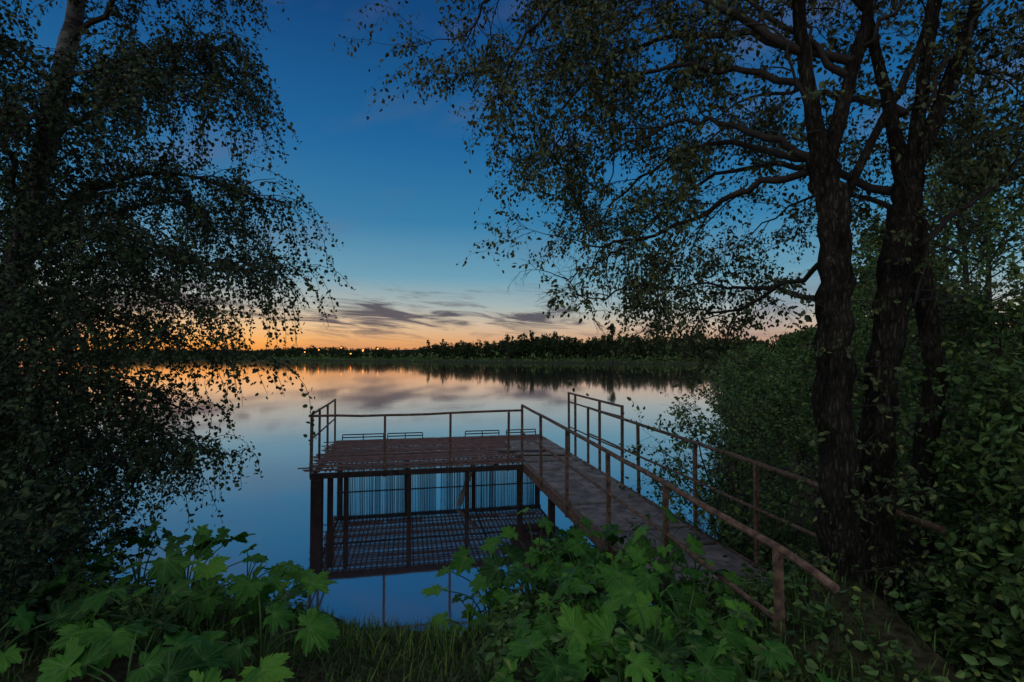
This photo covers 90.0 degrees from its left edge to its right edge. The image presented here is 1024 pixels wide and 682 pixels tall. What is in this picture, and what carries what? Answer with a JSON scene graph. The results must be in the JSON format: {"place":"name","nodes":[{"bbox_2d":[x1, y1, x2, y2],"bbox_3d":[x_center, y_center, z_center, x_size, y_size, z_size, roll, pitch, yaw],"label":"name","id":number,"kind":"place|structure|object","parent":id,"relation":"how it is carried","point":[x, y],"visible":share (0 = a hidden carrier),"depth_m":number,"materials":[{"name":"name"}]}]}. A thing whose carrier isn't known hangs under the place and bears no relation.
{"place":"outdoors","nodes":[
{"label":"outdoors","id":0,"kind":"place"},
{"bbox_2d":[16,359,740,633],"bbox_3d":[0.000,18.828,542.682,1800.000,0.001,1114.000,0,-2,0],"label":"water","id":1,"kind":"structure","parent":0,"point":[380,556],"depth_m":13.73,"materials":[{"name":"blue liquid"}]},
{"bbox_2d":[0,348,1019,681],"bbox_3d":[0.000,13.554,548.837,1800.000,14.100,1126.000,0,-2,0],"label":"ground","id":2,"kind":"structure","parent":0,"point":[926,656],"depth_m":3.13,"materials":[{"name":"green plant"}]},
{"bbox_2d":[0,448,61,582],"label":"willow shrub","id":3,"kind":"object","parent":2,"relation":"on","point":[6,477],"visible":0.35,"depth_m":4.29,"materials":[{"name":"green plant"}]},
{"bbox_2d":[0,583,103,673],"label":"hogweed plant","id":4,"kind":"object","parent":2,"relation":"on","point":[24,619],"visible":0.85,"depth_m":2.98,"materials":[{"name":"green plant"}]},
{"bbox_2d":[0,451,132,667],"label":"willow shrub","id":5,"kind":"object","parent":2,"relation":"on","point":[19,557],"visible":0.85,"depth_m":3.26,"materials":[{"name":"green plant"}]},
{"bbox_2d":[0,423,133,526],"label":"willow shrub","id":6,"kind":"object","parent":2,"relation":"on","point":[79,478],"visible":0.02,"depth_m":5.40,"materials":[{"name":"green plant"}]},
{"bbox_2d":[0,479,157,587],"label":"willow shrub","id":7,"kind":"object","parent":2,"relation":"on","point":[124,533],"visible":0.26,"depth_m":4.98,"materials":[{"name":"green plant"}]},
{"bbox_2d":[7,550,154,626],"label":"hogweed plant","id":8,"kind":"object","parent":2,"relation":"on","point":[98,566],"visible":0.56,"depth_m":3.70,"materials":[{"name":"green plant"}]},
{"bbox_2d":[36,616,230,681],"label":"hogweed plant","id":9,"kind":"object","parent":2,"relation":"on","point":[76,660],"visible":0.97,"depth_m":2.59,"materials":[{"name":"green plant"}]},
{"bbox_2d":[69,520,215,596],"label":"hogweed plant","id":10,"kind":"object","parent":2,"relation":"on","point":[200,539],"visible":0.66,"depth_m":5.05,"materials":[{"name":"green plant"}]},
{"bbox_2d":[49,546,250,681],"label":"hogweed plant","id":11,"kind":"object","parent":2,"relation":"on","point":[173,564],"visible":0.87,"depth_m":3.08,"materials":[{"name":"green plant"}]},
{"bbox_2d":[82,524,266,624],"bbox_3d":[-2.707,1.927,4.293,1.160,0.745,1.270,0,-2,0],"label":"hogweed plant","id":12,"kind":"object","parent":2,"relation":"on","point":[212,568],"visible":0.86,"depth_m":4.10,"materials":[{"name":"green plant"}]},
{"bbox_2d":[0,0,355,587],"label":"birch tree","id":13,"kind":"object","parent":2,"relation":"on","point":[30,317],"visible":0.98,"depth_m":5.56,"materials":[{"name":"green plant"}]},
{"bbox_2d":[163,666,242,681],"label":"hogweed plant","id":14,"kind":"object","parent":2,"relation":"on","point":[212,674],"visible":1,"depth_m":2.08,"materials":[{"name":"green plant"}]},
{"bbox_2d":[214,544,296,611],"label":"hogweed plant","id":15,"kind":"object","parent":2,"relation":"on","point":[277,568],"visible":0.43,"depth_m":4.99,"materials":[{"name":"green plant"}]},
{"bbox_2d":[243,667,268,681],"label":"hogweed plant","id":16,"kind":"object","parent":2,"relation":"on","point":[252,676],"visible":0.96,"depth_m":2.25,"materials":[{"name":"green plant"}]},
{"bbox_2d":[187,560,338,632],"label":"hogweed plant","id":17,"kind":"object","parent":2,"relation":"on","point":[245,589],"visible":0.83,"depth_m":3.95,"materials":[{"name":"green plant"}]},
{"bbox_2d":[192,582,340,681],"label":"hogweed plant","id":18,"kind":"object","parent":2,"relation":"on","point":[319,629],"visible":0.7,"depth_m":3.01,"materials":[{"name":"green plant"}]},
{"bbox_2d":[220,568,328,623],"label":"hogweed plant","id":19,"kind":"object","parent":2,"relation":"on","point":[283,584],"visible":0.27,"depth_m":4.64,"materials":[{"name":"green plant"}]},
{"bbox_2d":[428,588,526,637],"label":"hogweed plant","id":20,"kind":"object","parent":2,"relation":"on","point":[440,617],"visible":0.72,"depth_m":4.32,"materials":[{"name":"green plant"}]},
{"bbox_2d":[420,541,538,620],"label":"hogweed plant","id":21,"kind":"object","parent":2,"relation":"on","point":[460,562],"visible":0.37,"depth_m":4.91,"materials":[{"name":"green plant"}]},
{"bbox_2d":[501,334,511,362],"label":"lone tree","id":22,"kind":"object","parent":2,"relation":"on","point":[508,340],"visible":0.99,"depth_m":220.94,"materials":[{"name":"green plant"}]},
{"bbox_2d":[0,486,1023,681],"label":"undergrowth","id":23,"kind":"object","parent":2,"relation":"on","point":[927,624],"visible":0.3,"depth_m":3.13,"materials":[{"name":"green plant"}]},
{"bbox_2d":[468,549,563,633],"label":"hogweed plant","id":24,"kind":"object","parent":2,"relation":"on","point":[489,571],"visible":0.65,"depth_m":4.23,"materials":[{"name":"green plant"}]},
{"bbox_2d":[74,330,983,359],"bbox_3d":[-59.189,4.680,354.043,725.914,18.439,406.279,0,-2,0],"label":"distant forest","id":25,"kind":"object","parent":2,"relation":"on","point":[566,346],"visible":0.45,"depth_m":260.97,"materials":[{"name":"plant"}]},
{"bbox_2d":[478,507,600,614],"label":"hogweed plant","id":26,"kind":"object","parent":2,"relation":"on","point":[508,532],"visible":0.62,"depth_m":5.12,"materials":[{"name":"green plant"}]},
{"bbox_2d":[489,602,600,681],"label":"hogweed plant","id":27,"kind":"object","parent":2,"relation":"on","point":[522,645],"visible":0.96,"depth_m":2.53,"materials":[{"name":"green plant"}]},
{"bbox_2d":[530,544,611,620],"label":"hogweed plant","id":28,"kind":"object","parent":2,"relation":"on","point":[542,573],"visible":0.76,"depth_m":4.06,"materials":[{"name":"green plant"}]},
{"bbox_2d":[508,576,640,678],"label":"hogweed plant","id":29,"kind":"object","parent":2,"relation":"on","point":[544,625],"visible":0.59,"depth_m":3.06,"materials":[{"name":"green plant"}]},
{"bbox_2d":[524,513,624,605],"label":"hogweed plant","id":30,"kind":"object","parent":2,"relation":"on","point":[533,559],"visible":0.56,"depth_m":4.84,"materials":[{"name":"green plant"}]},
{"bbox_2d":[144,350,1016,363],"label":"shoreline scrub","id":31,"kind":"object","parent":2,"relation":"on","point":[409,358],"visible":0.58,"depth_m":256.37,"materials":[{"name":"green plant"}]},
{"bbox_2d":[535,561,631,648],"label":"hogweed plant","id":32,"kind":"object","parent":2,"relation":"on","point":[576,586],"visible":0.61,"depth_m":3.60,"materials":[{"name":"green plant"}]},
{"bbox_2d":[553,519,658,595],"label":"hogweed plant","id":33,"kind":"object","parent":2,"relation":"on","point":[648,551],"visible":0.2,"depth_m":5.32,"materials":[{"name":"green plant"}]},
{"bbox_2d":[600,323,621,362],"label":"lone tree","id":34,"kind":"object","parent":2,"relation":"on","point":[610,343],"visible":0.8,"depth_m":201.49,"materials":[{"name":"green plant"}]},
{"bbox_2d":[298,392,944,636],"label":"fishing pier","id":35,"kind":"structure","parent":2,"relation":"on","point":[568,484],"depth_m":8.67,"materials":[{"name":"wood"}]},
{"bbox_2d":[553,646,694,681],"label":"hogweed plant","id":36,"kind":"object","parent":2,"relation":"on","point":[638,667],"visible":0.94,"depth_m":2.36,"materials":[{"name":"green plant"}]},
{"bbox_2d":[575,523,674,599],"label":"hogweed plant","id":37,"kind":"object","parent":2,"relation":"on","point":[613,538],"visible":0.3,"depth_m":4.75,"materials":[{"name":"green plant"}]},
{"bbox_2d":[581,558,708,644],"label":"hogweed plant","id":38,"kind":"object","parent":2,"relation":"on","point":[646,580],"visible":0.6,"depth_m":3.52,"materials":[{"name":"green plant"}]},
{"bbox_2d":[552,576,739,681],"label":"hogweed plant","id":39,"kind":"object","parent":2,"relation":"on","point":[619,595],"visible":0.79,"depth_m":2.67,"materials":[{"name":"green plant"}]},
{"bbox_2d":[613,503,705,604],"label":"hogweed plant","id":40,"kind":"object","parent":2,"relation":"on","point":[633,559],"visible":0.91,"depth_m":4.10,"materials":[{"name":"green plant"}]},
{"bbox_2d":[331,0,1023,613],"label":"alder tree","id":41,"kind":"object","parent":2,"relation":"on","point":[857,502],"visible":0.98,"depth_m":4.18,"materials":[{"name":"green plant"}]},
{"bbox_2d":[613,573,764,681],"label":"hogweed plant","id":42,"kind":"object","parent":2,"relation":"on","point":[651,613],"visible":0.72,"depth_m":2.98,"materials":[{"name":"green plant"}]},
{"bbox_2d":[663,545,746,594],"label":"hogweed plant","id":43,"kind":"object","parent":2,"relation":"on","point":[730,576],"visible":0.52,"depth_m":4.14,"materials":[{"name":"green plant"}]},
{"bbox_2d":[672,569,754,623],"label":"hogweed plant","id":44,"kind":"object","parent":2,"relation":"on","point":[681,606],"visible":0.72,"depth_m":3.50,"materials":[{"name":"green plant"}]},
{"bbox_2d":[611,397,817,553],"bbox_3d":[2.874,2.188,7.410,2.837,2.765,2.123,-1,-2,18],"label":"willow shrub","id":45,"kind":"object","parent":2,"relation":"on","point":[678,460],"visible":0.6,"depth_m":7.27,"materials":[{"name":"green plant"}]},
{"bbox_2d":[634,393,796,545],"bbox_3d":[3.414,2.222,8.667,2.279,2.665,3.658,0,-2,0],"label":"willow shrub","id":46,"kind":"object","parent":2,"relation":"on","point":[725,448],"visible":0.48,"depth_m":8.48,"materials":[{"name":"green plant"}]},
{"bbox_2d":[629,458,810,576],"bbox_3d":[2.471,2.409,6.044,2.018,1.964,2.897,-1,-2,34],"label":"willow shrub","id":47,"kind":"object","parent":2,"relation":"on","point":[740,537],"visible":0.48,"depth_m":5.74,"materials":[{"name":"green plant"}]},
{"bbox_2d":[650,342,800,500],"bbox_3d":[4.304,1.707,10.649,3.226,3.398,2.249,0,-2,0],"label":"willow shrub","id":48,"kind":"object","parent":2,"relation":"on","point":[718,396],"visible":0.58,"depth_m":10.43,"materials":[{"name":"green plant"}]},
{"bbox_2d":[681,356,777,448],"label":"willow shrub","id":49,"kind":"object","parent":2,"relation":"on","point":[737,395],"visible":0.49,"depth_m":15.75,"materials":[{"name":"green plant"}]},
{"bbox_2d":[658,382,801,472],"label":"willow shrub","id":50,"kind":"object","parent":2,"relation":"on","point":[722,412],"visible":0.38,"depth_m":12.57,"materials":[{"name":"green plant"}]},
{"bbox_2d":[719,342,784,361],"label":"bank shrub","id":51,"kind":"object","parent":2,"relation":"on","point":[755,346],"visible":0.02,"depth_m":61.97,"materials":[{"name":"green plant"}]},
{"bbox_2d":[709,353,797,404],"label":"bank shrub","id":52,"kind":"object","parent":2,"relation":"on","point":[744,368],"visible":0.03,"depth_m":28.16,"materials":[{"name":"green plant"}]},
{"bbox_2d":[716,341,791,377],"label":"bank shrub","id":53,"kind":"object","parent":2,"relation":"on","point":[761,346],"visible":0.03,"depth_m":47.03,"materials":[{"name":"green plant"}]},
{"bbox_2d":[711,348,800,413],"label":"bank shrub","id":54,"kind":"object","parent":2,"relation":"on","point":[757,357],"visible":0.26,"depth_m":22.07,"materials":[{"name":"green plant"}]},
{"bbox_2d":[707,366,808,441],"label":"bank shrub","id":55,"kind":"object","parent":2,"relation":"on","point":[750,379],"visible":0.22,"depth_m":18.13,"materials":[{"name":"green plant"}]},
{"bbox_2d":[720,345,798,397],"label":"bank shrub","id":56,"kind":"object","parent":2,"relation":"on","point":[781,357],"visible":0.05,"depth_m":35.55,"materials":[{"name":"green plant"}]},
{"bbox_2d":[707,636,834,681],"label":"hogweed plant","id":57,"kind":"object","parent":2,"relation":"on","point":[777,652],"visible":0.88,"depth_m":2.46,"materials":[{"name":"green plant"}]},
{"bbox_2d":[775,331,794,356],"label":"tree","id":58,"kind":"object","parent":2,"relation":"on","point":[783,341],"visible":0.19,"depth_m":85.31,"materials":[{"name":"green plant"}]},
{"bbox_2d":[784,330,802,369],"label":"tree","id":59,"kind":"object","parent":2,"relation":"on","point":[793,337],"visible":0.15,"depth_m":62.19,"materials":[{"name":"green plant"}]},
{"bbox_2d":[741,352,857,479],"bbox_3d":[5.900,1.604,10.430,1.868,2.752,2.878,0,-2,0],"label":"willow shrub","id":60,"kind":"object","parent":2,"relation":"on","point":[774,408],"visible":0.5,"depth_m":10.49,"materials":[{"name":"green plant"}]},
{"bbox_2d":[794,324,817,383],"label":"tree","id":61,"kind":"object","parent":2,"relation":"on","point":[808,336],"visible":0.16,"depth_m":43.78,"materials":[{"name":"green plant"}]},
{"bbox_2d":[736,368,919,527],"bbox_3d":[4.768,1.635,7.187,3.022,2.781,2.050,0,-2,0],"label":"willow shrub","id":62,"kind":"object","parent":2,"relation":"on","point":[803,436],"visible":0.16,"depth_m":7.47,"materials":[{"name":"green plant"}]},
{"bbox_2d":[809,324,863,383],"bbox_3d":[19.138,0.830,29.980,3.619,5.538,3.368,0,-2,0],"label":"tree","id":63,"kind":"object","parent":2,"relation":"on","point":[814,355],"depth_m":29.98,"materials":[{"name":"green plant"}]},
{"bbox_2d":[783,335,909,432],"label":"willow shrub","id":64,"kind":"object","parent":2,"relation":"on","point":[804,394],"visible":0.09,"depth_m":11.62,"materials":[{"name":"green plant"}]},
{"bbox_2d":[788,313,906,419],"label":"willow shrub","id":65,"kind":"object","parent":2,"relation":"on","point":[796,350],"visible":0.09,"depth_m":15.81,"materials":[{"name":"green plant"}]},
{"bbox_2d":[852,280,935,371],"bbox_3d":[15.612,-0.035,20.905,4.518,6.660,3.775,-2,-2,44],"label":"tree","id":66,"kind":"object","parent":2,"relation":"on","point":[855,339],"visible":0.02,"depth_m":21.46,"materials":[{"name":"green plant"}]},
{"bbox_2d":[850,247,945,406],"bbox_3d":[12.491,-0.007,17.028,3.998,6.375,3.565,0,-2,0],"label":"tree","id":67,"kind":"object","parent":2,"relation":"on","point":[859,289],"visible":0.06,"depth_m":17.24,"materials":[{"name":"green plant"}]},
{"bbox_2d":[851,231,959,381],"bbox_3d":[22.826,-1.766,31.006,6.821,11.090,6.974,0,-2,0],"label":"tree","id":68,"kind":"object","parent":2,"relation":"on","point":[867,254],"visible":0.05,"depth_m":30.88,"materials":[{"name":"green plant"}]},
{"bbox_2d":[791,313,1022,521],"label":"willow shrub","id":69,"kind":"object","parent":2,"relation":"on","point":[950,386],"visible":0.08,"depth_m":5.89,"materials":[{"name":"green plant"}]},
{"bbox_2d":[808,389,1010,563],"bbox_3d":[4.154,1.437,4.920,2.294,1.977,1.799,0,-2,0],"label":"willow shrub","id":70,"kind":"object","parent":2,"relation":"on","point":[898,463],"visible":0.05,"depth_m":4.86,"materials":[{"name":"green plant"}]},
{"bbox_2d":[815,259,1023,439],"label":"willow shrub","id":71,"kind":"object","parent":2,"relation":"on","point":[1012,267],"visible":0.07,"depth_m":10.08,"materials":[{"name":"green plant"}]},
{"bbox_2d":[850,256,1023,473],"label":"willow shrub","id":72,"kind":"object","parent":2,"relation":"on","point":[861,319],"visible":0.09,"depth_m":8.40,"materials":[{"name":"green plant"}]},
{"bbox_2d":[852,149,1023,434],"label":"tree","id":73,"kind":"object","parent":2,"relation":"on","point":[964,261],"visible":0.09,"depth_m":12.19,"materials":[{"name":"green plant"}]},
{"bbox_2d":[852,144,1023,347],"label":"tree","id":74,"kind":"object","parent":2,"relation":"on","point":[949,226],"visible":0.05,"depth_m":19.75,"materials":[{"name":"green plant"}]},
{"bbox_2d":[858,118,1023,409],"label":"tree","id":75,"kind":"object","parent":2,"relation":"on","point":[1020,209],"visible":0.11,"depth_m":14.11,"materials":[{"name":"green plant"}]},
{"bbox_2d":[894,348,1023,602],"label":"willow shrub","id":76,"kind":"object","parent":2,"relation":"on","point":[1001,528],"visible":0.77,"depth_m":3.60,"materials":[{"name":"green plant"}]},
{"bbox_2d":[898,267,1023,572],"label":"willow shrub","id":77,"kind":"object","parent":2,"relation":"on","point":[993,316],"visible":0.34,"depth_m":4.15,"materials":[{"name":"green plant"}]},
{"bbox_2d":[920,537,1023,681],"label":"willow shrub","id":78,"kind":"object","parent":2,"relation":"on","point":[1010,593],"visible":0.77,"depth_m":2.89,"materials":[{"name":"green plant"}]},
{"bbox_2d":[943,301,1023,651],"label":"willow shrub","id":79,"kind":"object","parent":2,"relation":"on","point":[1016,421],"visible":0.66,"depth_m":3.46,"materials":[{"name":"green plant"}]},
{"bbox_2d":[0,0,1023,349],"label":"sky","id":80,"kind":"structure","parent":0,"point":[395,185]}
]}

